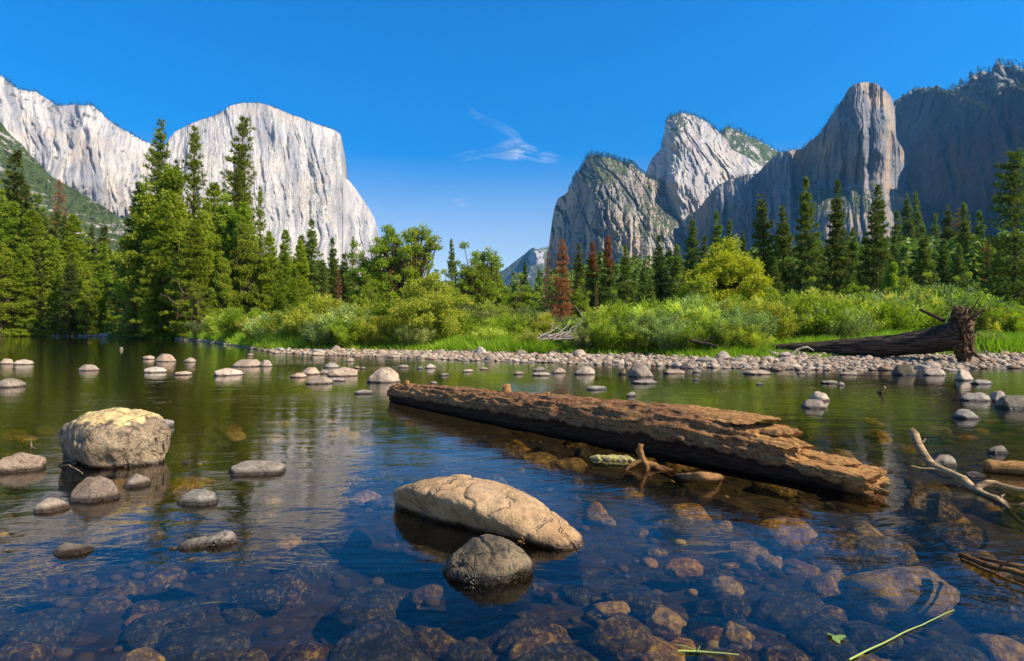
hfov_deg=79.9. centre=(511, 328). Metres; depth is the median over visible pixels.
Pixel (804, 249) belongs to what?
fir tree
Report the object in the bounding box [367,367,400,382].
rock
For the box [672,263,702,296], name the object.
slender tree
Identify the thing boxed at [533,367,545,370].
rock
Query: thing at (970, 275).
slender tree
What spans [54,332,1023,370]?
ground
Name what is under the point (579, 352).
cobble
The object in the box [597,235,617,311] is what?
dead conifer
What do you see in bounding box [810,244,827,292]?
fir tree
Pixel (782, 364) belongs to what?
cobble
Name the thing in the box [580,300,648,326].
willow bush
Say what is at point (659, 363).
cobble
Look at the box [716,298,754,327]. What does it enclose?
willow bush
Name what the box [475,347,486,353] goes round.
cobble
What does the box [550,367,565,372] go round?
rock
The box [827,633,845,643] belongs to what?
floating leaf
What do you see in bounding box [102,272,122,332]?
cedar tree
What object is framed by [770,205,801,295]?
fir tree
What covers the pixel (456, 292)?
slender tree
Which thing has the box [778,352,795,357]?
cobble
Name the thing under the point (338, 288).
dead conifer
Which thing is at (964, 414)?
rock
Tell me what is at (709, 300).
willow bush
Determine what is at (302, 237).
fir tree
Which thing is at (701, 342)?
driftwood branch
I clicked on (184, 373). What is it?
rock
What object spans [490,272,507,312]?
broadleaf tree
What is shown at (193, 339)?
shore gravel
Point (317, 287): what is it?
slender tree
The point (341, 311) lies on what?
willow bush
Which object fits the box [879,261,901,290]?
broadleaf tree
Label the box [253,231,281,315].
cedar tree
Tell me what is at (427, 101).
sky
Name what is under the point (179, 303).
bare branches
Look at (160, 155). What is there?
pine tree
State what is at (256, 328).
willow bush
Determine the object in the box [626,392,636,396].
rock
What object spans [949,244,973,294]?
fir tree
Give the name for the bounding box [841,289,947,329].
willow bush
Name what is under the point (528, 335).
willow shoots
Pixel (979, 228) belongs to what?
fir tree
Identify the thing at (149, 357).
rock
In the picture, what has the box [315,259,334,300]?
fir tree
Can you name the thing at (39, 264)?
fir tree
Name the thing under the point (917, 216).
fir tree
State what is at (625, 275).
fir tree
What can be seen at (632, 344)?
willow bush
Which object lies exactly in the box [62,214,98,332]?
cedar tree
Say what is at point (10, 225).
cedar tree
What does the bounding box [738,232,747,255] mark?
fir tree
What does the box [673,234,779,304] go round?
yellow tree
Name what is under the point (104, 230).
fir tree
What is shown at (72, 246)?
cedar tree
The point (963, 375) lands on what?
rock
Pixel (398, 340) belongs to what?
willow shoots
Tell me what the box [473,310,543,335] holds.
willow bush
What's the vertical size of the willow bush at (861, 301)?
3.280 m
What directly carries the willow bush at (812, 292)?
on the ground at (807, 353)
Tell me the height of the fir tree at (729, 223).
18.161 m
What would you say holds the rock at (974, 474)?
on the river water
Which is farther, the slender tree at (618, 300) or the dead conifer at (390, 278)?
the dead conifer at (390, 278)
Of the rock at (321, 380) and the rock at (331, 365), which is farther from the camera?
the rock at (331, 365)
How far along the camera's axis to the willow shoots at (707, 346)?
29.22 m
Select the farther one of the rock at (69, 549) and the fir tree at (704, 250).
the fir tree at (704, 250)
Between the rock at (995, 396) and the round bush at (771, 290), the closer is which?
the rock at (995, 396)
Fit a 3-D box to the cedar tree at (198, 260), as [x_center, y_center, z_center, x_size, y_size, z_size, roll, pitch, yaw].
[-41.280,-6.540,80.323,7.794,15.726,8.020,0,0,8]
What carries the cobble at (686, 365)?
on the ground at (807, 353)
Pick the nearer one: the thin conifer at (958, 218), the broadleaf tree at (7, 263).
the broadleaf tree at (7, 263)
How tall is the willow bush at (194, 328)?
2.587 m
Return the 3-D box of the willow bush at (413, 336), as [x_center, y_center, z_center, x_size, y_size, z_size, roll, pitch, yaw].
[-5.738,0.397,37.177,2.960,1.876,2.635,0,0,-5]
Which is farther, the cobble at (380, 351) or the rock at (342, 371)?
the cobble at (380, 351)
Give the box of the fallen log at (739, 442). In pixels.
[387,380,891,496]
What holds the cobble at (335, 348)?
on the ground at (807, 353)
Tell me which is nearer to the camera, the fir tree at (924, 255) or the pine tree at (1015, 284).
the pine tree at (1015, 284)
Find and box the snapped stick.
[877,386,885,392]
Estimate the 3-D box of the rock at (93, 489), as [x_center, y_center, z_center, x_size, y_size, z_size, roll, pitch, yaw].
[-3.672,1.533,5.400,0.396,0.472,0.334,0,0,-36]
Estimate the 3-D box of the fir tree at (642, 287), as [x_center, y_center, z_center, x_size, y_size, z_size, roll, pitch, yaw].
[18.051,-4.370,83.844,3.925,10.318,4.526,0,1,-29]
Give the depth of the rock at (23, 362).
25.07 m
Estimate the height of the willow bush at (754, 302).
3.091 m
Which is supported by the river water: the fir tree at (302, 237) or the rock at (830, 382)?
the rock at (830, 382)
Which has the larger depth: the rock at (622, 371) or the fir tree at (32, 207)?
the fir tree at (32, 207)
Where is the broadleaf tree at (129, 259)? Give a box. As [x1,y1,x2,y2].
[106,179,175,322]
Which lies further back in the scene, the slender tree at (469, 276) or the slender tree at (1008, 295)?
the slender tree at (469, 276)
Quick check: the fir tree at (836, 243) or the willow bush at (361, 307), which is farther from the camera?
the fir tree at (836, 243)
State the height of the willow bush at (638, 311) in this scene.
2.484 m
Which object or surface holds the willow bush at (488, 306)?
on the ground at (807, 353)
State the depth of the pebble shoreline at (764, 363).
26.00 m
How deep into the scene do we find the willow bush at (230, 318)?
56.72 m
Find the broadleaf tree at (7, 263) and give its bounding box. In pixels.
[0,242,30,336]
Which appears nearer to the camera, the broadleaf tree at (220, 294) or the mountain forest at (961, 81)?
the broadleaf tree at (220, 294)
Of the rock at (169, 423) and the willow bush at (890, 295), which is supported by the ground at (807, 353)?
the willow bush at (890, 295)
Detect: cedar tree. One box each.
[0,180,16,247]
[0,201,36,331]
[0,244,44,336]
[7,209,73,335]
[26,236,72,335]
[54,235,90,332]
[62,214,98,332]
[88,241,112,333]
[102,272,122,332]
[130,202,179,338]
[158,219,216,336]
[189,181,221,319]
[224,200,267,312]
[229,222,268,315]
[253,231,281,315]
[265,269,288,314]
[276,230,294,302]
[282,278,302,311]
[286,238,312,305]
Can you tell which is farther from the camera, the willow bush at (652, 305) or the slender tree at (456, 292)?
the slender tree at (456, 292)
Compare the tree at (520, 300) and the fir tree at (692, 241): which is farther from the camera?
the fir tree at (692, 241)
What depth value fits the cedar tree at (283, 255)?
85.73 m
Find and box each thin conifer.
[951,207,962,251]
[979,238,994,295]
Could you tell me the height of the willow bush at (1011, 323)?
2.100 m
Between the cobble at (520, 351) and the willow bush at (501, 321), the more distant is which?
the willow bush at (501, 321)
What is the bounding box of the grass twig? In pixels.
[58,460,82,473]
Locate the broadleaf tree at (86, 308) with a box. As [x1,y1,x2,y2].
[71,281,99,334]
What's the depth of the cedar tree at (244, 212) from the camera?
85.69 m
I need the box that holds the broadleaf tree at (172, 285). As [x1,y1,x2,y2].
[159,243,204,320]
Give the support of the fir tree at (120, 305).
on the ground at (807, 353)
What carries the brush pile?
on the ground at (807, 353)
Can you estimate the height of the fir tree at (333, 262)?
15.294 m
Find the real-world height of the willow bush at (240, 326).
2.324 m
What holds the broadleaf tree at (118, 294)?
on the ground at (807, 353)
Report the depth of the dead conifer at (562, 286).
75.61 m
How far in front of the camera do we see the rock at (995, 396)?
12.52 m
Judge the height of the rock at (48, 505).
0.199 m
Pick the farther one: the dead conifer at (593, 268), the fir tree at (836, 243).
the dead conifer at (593, 268)
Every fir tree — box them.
[0,149,35,260]
[18,183,44,260]
[24,256,57,335]
[30,193,52,259]
[43,210,63,248]
[51,253,84,335]
[52,215,80,311]
[80,226,121,320]
[83,226,109,331]
[102,180,144,337]
[114,284,149,338]
[146,276,179,338]
[288,235,310,286]
[301,217,334,304]
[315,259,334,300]
[324,236,341,296]
[328,253,355,313]
[445,239,459,308]
[521,258,528,291]
[536,266,541,310]
[540,252,552,313]
[568,243,588,319]
[614,245,634,307]
[629,287,636,308]
[637,260,649,306]
[643,275,656,309]
[650,234,674,306]
[660,244,685,303]
[682,215,700,280]
[699,235,708,263]
[708,211,726,255]
[723,219,737,254]
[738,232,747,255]
[749,194,786,296]
[767,256,785,296]
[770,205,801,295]
[782,175,828,296]
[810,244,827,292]
[820,179,853,302]
[842,226,866,293]
[854,184,901,294]
[884,235,905,284]
[889,210,905,249]
[896,194,918,245]
[910,192,925,244]
[913,225,940,291]
[929,213,941,241]
[931,239,961,286]
[936,205,956,251]
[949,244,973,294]
[950,201,977,283]
[974,210,986,248]
[983,247,1010,297]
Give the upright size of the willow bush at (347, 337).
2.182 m
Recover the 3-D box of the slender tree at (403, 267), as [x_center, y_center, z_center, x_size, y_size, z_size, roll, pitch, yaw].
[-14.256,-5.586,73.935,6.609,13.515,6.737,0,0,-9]
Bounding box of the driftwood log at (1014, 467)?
[982,459,1023,474]
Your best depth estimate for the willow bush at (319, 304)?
41.13 m
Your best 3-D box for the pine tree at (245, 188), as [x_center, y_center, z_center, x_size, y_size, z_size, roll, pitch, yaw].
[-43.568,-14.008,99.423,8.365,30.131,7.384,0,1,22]
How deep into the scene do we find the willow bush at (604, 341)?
30.58 m
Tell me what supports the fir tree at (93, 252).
on the ground at (807, 353)
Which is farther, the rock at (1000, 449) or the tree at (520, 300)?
the tree at (520, 300)
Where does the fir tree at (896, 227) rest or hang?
on the ground at (807, 353)
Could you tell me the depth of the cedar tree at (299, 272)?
82.72 m
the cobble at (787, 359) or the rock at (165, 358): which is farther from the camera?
the rock at (165, 358)
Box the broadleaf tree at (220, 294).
[205,249,236,314]
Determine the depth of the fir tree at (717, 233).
94.07 m
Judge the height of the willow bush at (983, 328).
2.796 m
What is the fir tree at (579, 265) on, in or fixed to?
on the ground at (807, 353)
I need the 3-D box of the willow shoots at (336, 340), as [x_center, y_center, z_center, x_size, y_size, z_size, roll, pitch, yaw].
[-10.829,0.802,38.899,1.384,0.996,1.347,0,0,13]
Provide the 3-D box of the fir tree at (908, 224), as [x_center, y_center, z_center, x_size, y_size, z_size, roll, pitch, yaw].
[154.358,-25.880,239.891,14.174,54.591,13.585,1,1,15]
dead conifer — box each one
[48,179,69,227]
[106,248,125,325]
[334,270,344,304]
[387,269,396,301]
[549,239,575,324]
[585,241,602,311]
[594,283,597,311]
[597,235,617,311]
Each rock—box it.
[0,359,13,363]
[0,378,25,387]
[0,452,45,472]
[12,359,33,364]
[33,498,70,512]
[53,543,94,555]
[68,476,120,502]
[78,364,99,370]
[124,474,150,487]
[142,355,154,358]
[144,367,167,372]
[155,354,175,361]
[164,419,173,426]
[169,530,239,549]
[174,371,192,374]
[177,489,218,505]
[184,357,195,361]
[214,368,242,375]
[228,460,285,475]
[231,359,260,366]
[260,360,272,366]
[290,373,306,377]
[302,367,320,374]
[305,376,333,383]
[320,369,328,373]
[324,362,339,367]
[327,367,357,376]
[331,378,345,380]
[354,389,371,393]
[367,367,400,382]
[393,474,583,549]
[398,365,409,367]
[425,364,435,368]
[443,534,533,584]
[514,371,523,374]
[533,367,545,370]
[533,372,550,375]
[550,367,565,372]
[574,366,595,374]
[586,386,606,389]
[589,454,634,460]
[618,368,625,374]
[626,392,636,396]
[628,362,653,376]
[631,379,657,383]
[663,369,684,373]
[692,368,701,372]
[743,370,770,374]
[801,399,825,408]
[809,391,830,400]
[820,380,838,383]
[840,371,857,374]
[880,467,893,471]
[892,364,915,375]
[923,368,946,375]
[933,454,957,466]
[951,409,980,419]
[954,369,973,380]
[960,392,991,401]
[964,471,984,476]
[970,379,991,384]
[987,445,1008,453]
[989,391,1005,401]
[994,395,1023,409]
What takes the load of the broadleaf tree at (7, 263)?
on the ground at (807, 353)
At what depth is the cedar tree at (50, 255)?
111.36 m
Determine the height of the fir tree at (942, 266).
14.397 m
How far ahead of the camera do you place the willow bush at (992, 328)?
33.60 m
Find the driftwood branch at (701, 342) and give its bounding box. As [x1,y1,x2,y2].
[681,336,717,347]
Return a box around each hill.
[0,122,128,252]
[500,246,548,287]
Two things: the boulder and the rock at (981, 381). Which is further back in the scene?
the rock at (981, 381)
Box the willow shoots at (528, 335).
[511,327,546,343]
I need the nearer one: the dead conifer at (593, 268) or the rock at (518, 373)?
the rock at (518, 373)
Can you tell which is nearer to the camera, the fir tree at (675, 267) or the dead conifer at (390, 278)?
the dead conifer at (390, 278)
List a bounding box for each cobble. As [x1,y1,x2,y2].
[312,349,325,352]
[312,352,324,354]
[331,345,340,351]
[376,349,385,353]
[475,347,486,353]
[484,354,497,359]
[517,349,528,353]
[573,349,585,355]
[655,361,662,365]
[679,362,695,368]
[695,357,715,361]
[715,351,729,358]
[732,357,747,361]
[741,364,751,368]
[772,362,789,367]
[773,367,781,370]
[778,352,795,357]
[782,357,796,363]
[790,363,800,366]
[914,364,930,370]
[922,361,940,367]
[999,351,1010,354]
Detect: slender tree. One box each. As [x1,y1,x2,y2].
[183,281,209,337]
[306,285,326,305]
[342,224,408,304]
[360,282,379,310]
[368,226,420,299]
[398,222,447,293]
[434,269,468,313]
[448,241,500,313]
[470,246,510,308]
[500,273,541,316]
[571,278,591,321]
[608,290,633,311]
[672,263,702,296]
[685,276,713,303]
[802,277,833,299]
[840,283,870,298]
[909,272,942,294]
[943,276,962,296]
[953,272,990,300]
[988,284,1022,308]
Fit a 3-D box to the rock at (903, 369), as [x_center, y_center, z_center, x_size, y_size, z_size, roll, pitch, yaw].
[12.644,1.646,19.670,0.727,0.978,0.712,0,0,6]
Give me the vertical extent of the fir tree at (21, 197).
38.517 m
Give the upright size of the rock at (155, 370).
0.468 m
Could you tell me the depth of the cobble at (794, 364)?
22.40 m
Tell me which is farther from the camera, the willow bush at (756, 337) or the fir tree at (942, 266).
the fir tree at (942, 266)
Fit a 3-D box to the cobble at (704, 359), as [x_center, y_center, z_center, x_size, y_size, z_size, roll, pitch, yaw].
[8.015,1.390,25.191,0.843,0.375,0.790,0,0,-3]
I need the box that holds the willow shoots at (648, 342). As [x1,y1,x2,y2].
[638,336,659,351]
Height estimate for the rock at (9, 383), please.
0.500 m
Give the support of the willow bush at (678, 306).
on the ground at (807, 353)
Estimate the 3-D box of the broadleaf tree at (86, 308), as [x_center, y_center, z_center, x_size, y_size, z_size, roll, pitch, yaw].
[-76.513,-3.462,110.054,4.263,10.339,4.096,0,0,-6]
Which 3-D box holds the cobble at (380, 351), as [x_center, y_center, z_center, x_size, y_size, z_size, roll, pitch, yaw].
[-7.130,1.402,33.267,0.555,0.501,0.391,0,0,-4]
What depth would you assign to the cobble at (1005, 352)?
28.20 m
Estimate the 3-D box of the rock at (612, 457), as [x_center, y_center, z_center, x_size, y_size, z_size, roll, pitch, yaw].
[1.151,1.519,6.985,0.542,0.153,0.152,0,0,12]
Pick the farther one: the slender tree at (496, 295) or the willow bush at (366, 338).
the slender tree at (496, 295)
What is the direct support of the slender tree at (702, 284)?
on the ground at (807, 353)
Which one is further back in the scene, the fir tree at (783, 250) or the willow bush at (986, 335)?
the fir tree at (783, 250)
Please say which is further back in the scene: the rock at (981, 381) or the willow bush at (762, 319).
the willow bush at (762, 319)
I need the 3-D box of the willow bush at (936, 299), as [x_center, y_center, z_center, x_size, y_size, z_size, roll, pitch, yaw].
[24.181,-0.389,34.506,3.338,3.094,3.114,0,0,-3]
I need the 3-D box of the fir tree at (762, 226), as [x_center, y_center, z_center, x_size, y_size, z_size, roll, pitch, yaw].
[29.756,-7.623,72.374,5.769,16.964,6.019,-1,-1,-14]
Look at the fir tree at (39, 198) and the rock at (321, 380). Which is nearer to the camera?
the rock at (321, 380)
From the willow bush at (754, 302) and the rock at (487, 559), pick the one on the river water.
the rock at (487, 559)
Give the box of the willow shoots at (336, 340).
[332,337,345,346]
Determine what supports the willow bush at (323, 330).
on the ground at (807, 353)
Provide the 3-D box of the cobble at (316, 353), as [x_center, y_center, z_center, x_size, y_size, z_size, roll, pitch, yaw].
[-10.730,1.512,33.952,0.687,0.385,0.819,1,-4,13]
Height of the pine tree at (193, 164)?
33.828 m
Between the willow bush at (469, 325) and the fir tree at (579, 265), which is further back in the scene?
the fir tree at (579, 265)
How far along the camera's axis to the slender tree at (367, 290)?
45.78 m
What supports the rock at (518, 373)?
on the river water
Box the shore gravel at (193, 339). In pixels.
[33,335,224,343]
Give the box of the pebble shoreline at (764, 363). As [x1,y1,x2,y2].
[221,343,1023,371]
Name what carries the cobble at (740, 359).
on the ground at (807, 353)
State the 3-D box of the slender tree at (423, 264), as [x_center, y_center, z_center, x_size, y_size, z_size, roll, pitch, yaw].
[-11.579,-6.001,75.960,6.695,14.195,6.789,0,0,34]
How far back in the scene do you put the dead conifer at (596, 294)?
79.96 m
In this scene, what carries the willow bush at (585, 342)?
on the ground at (807, 353)
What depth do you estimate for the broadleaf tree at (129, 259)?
86.06 m
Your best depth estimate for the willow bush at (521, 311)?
38.42 m
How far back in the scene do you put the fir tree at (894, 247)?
89.58 m
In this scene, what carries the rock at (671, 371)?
on the river water
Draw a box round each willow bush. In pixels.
[182,318,206,336]
[199,312,224,337]
[205,303,272,338]
[235,315,265,338]
[241,311,286,340]
[256,301,308,334]
[272,318,300,339]
[284,291,342,340]
[298,314,346,347]
[299,301,375,343]
[319,311,346,345]
[326,317,373,347]
[341,293,408,324]
[351,314,386,347]
[373,314,399,345]
[394,322,440,345]
[436,308,489,337]
[455,304,498,334]
[470,299,514,331]
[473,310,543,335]
[494,303,558,329]
[530,311,560,337]
[552,313,578,339]
[562,317,588,334]
[563,313,595,329]
[563,323,602,349]
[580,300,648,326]
[583,304,620,324]
[584,316,636,352]
[599,311,653,345]
[614,295,692,322]
[619,319,653,351]
[628,305,657,324]
[635,306,694,335]
[639,316,701,352]
[646,291,736,316]
[654,301,704,327]
[671,291,749,311]
[671,321,710,350]
[688,304,725,343]
[705,304,783,344]
[707,317,746,349]
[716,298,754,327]
[730,324,775,348]
[736,295,771,316]
[753,299,802,341]
[756,289,861,338]
[781,302,814,339]
[788,286,852,308]
[791,301,883,340]
[820,291,900,331]
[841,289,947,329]
[850,300,891,334]
[870,279,1020,327]
[871,297,945,332]
[882,286,933,307]
[916,287,1020,324]
[918,295,977,327]
[946,304,1008,332]
[974,305,1010,332]
[976,330,1010,342]
[980,301,1023,332]
[1004,311,1023,334]
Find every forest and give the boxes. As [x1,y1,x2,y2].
[0,57,1023,251]
[81,228,1023,322]
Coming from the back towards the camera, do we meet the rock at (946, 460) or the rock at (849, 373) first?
the rock at (849, 373)
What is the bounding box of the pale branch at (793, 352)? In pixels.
[769,346,813,356]
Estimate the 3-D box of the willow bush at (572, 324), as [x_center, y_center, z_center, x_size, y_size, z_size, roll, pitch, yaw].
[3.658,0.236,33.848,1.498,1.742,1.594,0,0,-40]
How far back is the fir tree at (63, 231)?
119.83 m
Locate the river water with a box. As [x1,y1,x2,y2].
[0,336,1023,660]
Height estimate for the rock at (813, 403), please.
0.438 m
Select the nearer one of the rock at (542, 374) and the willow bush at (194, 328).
the rock at (542, 374)
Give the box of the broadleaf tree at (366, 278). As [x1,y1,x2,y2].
[359,275,373,305]
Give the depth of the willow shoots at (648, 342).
30.09 m
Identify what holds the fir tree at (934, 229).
on the ground at (807, 353)
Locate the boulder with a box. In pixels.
[57,407,170,468]
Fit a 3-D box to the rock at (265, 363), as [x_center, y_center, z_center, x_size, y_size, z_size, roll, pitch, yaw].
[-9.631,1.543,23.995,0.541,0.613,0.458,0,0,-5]
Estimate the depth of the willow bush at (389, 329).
37.67 m
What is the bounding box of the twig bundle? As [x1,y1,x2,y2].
[958,552,1023,586]
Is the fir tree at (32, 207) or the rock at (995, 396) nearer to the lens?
the rock at (995, 396)
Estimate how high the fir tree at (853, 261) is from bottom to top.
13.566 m
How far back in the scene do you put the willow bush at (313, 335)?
38.82 m
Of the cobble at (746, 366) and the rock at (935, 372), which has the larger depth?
the cobble at (746, 366)
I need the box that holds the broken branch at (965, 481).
[908,428,1023,507]
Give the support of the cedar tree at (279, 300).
on the ground at (807, 353)
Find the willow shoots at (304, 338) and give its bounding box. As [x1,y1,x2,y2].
[295,335,311,343]
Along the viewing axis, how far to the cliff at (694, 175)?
2902.85 m
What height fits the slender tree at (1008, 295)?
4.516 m
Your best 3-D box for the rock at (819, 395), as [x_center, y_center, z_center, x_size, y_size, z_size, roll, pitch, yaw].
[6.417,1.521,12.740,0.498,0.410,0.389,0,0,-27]
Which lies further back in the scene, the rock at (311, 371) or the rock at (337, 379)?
the rock at (311, 371)
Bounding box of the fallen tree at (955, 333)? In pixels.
[768,295,986,362]
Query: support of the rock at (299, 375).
on the river water
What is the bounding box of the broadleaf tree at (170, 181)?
[128,165,196,319]
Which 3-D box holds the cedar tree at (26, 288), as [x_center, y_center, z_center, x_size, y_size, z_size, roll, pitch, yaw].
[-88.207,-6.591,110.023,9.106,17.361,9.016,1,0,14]
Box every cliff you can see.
[0,75,159,222]
[156,102,382,276]
[543,155,693,286]
[646,113,763,246]
[683,82,920,257]
[721,126,777,165]
[893,61,1023,126]
[895,86,1023,240]
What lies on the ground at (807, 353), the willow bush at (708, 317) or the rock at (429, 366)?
the willow bush at (708, 317)
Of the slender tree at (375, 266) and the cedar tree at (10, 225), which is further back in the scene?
the cedar tree at (10, 225)
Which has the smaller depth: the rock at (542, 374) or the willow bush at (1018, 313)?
the rock at (542, 374)
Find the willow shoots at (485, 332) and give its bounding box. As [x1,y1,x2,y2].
[468,322,510,340]
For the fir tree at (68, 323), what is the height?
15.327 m
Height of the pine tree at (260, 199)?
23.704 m
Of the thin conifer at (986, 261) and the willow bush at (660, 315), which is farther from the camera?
the thin conifer at (986, 261)
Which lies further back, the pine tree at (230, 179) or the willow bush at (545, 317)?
the pine tree at (230, 179)
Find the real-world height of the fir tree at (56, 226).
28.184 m
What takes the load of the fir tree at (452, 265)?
on the ground at (807, 353)
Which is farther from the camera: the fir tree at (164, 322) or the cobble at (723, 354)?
the fir tree at (164, 322)
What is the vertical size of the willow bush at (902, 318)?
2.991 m
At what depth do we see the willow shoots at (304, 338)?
40.36 m
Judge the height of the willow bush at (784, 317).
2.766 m
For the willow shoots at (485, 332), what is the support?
on the ground at (807, 353)
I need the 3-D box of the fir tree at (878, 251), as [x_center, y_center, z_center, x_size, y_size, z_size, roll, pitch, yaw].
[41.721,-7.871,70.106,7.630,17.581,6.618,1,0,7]
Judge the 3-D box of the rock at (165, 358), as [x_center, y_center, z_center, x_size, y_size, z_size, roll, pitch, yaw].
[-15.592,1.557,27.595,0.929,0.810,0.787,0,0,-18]
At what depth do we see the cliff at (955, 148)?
2182.61 m
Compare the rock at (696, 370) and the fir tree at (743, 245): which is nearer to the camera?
the rock at (696, 370)
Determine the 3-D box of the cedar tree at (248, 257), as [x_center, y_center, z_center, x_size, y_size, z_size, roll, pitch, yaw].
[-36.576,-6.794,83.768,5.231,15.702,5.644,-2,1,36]
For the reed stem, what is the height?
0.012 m
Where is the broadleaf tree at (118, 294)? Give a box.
[112,231,136,334]
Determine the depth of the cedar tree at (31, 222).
112.71 m
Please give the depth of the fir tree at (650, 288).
73.89 m
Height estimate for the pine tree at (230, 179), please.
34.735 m
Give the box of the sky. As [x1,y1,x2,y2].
[0,0,1023,282]
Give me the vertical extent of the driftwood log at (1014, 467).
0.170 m
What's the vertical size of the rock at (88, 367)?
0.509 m
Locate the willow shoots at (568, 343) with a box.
[562,340,572,348]
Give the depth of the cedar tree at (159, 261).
83.22 m
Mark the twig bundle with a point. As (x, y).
(980, 563)
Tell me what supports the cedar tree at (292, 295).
on the ground at (807, 353)
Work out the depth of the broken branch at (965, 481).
5.85 m
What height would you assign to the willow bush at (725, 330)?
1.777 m
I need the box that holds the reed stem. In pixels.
[848,610,953,660]
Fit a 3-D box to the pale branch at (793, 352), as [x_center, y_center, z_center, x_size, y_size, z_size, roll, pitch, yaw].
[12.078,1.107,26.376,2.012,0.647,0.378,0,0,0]
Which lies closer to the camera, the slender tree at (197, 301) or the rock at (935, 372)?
the rock at (935, 372)
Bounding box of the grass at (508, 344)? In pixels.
[13,326,1023,357]
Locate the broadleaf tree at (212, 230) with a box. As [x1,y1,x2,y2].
[167,197,227,311]
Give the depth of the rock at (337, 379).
17.27 m
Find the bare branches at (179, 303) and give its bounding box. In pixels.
[161,278,201,333]
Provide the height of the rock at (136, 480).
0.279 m
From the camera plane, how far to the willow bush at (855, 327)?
31.52 m
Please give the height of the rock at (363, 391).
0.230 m
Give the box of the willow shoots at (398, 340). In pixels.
[382,327,414,346]
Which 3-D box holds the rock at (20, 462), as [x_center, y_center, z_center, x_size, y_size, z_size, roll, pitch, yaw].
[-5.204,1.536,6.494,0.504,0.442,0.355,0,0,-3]
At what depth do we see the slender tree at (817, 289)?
46.80 m
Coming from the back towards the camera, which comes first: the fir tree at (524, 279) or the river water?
the fir tree at (524, 279)
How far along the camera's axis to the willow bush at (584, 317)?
33.61 m
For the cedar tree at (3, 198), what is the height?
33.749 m
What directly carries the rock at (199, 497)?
on the river water
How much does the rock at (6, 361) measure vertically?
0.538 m
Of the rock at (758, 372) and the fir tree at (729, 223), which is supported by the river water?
the rock at (758, 372)
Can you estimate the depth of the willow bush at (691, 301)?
32.61 m
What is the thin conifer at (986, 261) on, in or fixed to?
on the ground at (807, 353)
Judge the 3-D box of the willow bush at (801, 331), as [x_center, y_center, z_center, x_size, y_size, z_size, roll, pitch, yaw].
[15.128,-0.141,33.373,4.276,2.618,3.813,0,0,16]
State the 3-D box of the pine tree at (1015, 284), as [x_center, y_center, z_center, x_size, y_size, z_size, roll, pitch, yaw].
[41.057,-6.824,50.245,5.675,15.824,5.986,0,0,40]
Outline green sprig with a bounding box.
[677,645,738,654]
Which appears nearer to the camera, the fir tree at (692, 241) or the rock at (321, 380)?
the rock at (321, 380)
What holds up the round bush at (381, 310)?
on the ground at (807, 353)
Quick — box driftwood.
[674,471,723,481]
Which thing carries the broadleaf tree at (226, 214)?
on the ground at (807, 353)
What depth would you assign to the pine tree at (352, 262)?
90.04 m
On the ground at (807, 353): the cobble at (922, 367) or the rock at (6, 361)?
the cobble at (922, 367)
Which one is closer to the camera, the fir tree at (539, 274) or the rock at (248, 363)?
the rock at (248, 363)
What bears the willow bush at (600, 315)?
on the ground at (807, 353)
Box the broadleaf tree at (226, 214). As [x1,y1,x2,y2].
[205,190,241,280]
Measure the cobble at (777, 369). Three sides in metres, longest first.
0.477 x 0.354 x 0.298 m
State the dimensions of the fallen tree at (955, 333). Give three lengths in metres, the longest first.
8.873 x 3.200 x 2.821 m
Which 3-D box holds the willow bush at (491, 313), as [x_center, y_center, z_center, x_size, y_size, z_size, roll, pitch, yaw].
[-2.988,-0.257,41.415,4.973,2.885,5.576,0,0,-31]
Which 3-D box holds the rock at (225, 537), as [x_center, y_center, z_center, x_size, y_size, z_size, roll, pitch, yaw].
[-2.131,1.511,4.254,0.453,0.164,0.176,0,0,-24]
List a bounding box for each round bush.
[376,290,417,322]
[381,271,473,343]
[763,286,806,303]
[869,275,916,299]
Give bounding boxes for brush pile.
[537,305,585,340]
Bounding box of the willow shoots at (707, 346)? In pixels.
[697,335,714,348]
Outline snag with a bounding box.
[625,443,672,471]
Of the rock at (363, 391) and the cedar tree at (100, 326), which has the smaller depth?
the rock at (363, 391)
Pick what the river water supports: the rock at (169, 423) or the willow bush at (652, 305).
the rock at (169, 423)
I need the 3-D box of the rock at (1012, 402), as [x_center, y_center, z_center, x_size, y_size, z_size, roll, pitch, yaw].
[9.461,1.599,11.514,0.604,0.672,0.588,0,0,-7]
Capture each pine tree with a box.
[117,118,171,306]
[181,125,211,220]
[217,114,263,279]
[232,152,265,246]
[253,185,267,304]
[345,237,358,306]
[971,147,1023,310]
[1004,222,1023,298]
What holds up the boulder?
in the river water
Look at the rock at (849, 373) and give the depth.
19.56 m
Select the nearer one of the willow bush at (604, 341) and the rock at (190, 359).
the rock at (190, 359)
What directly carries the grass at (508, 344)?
on the ground at (807, 353)
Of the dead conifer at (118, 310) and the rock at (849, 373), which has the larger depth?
the dead conifer at (118, 310)

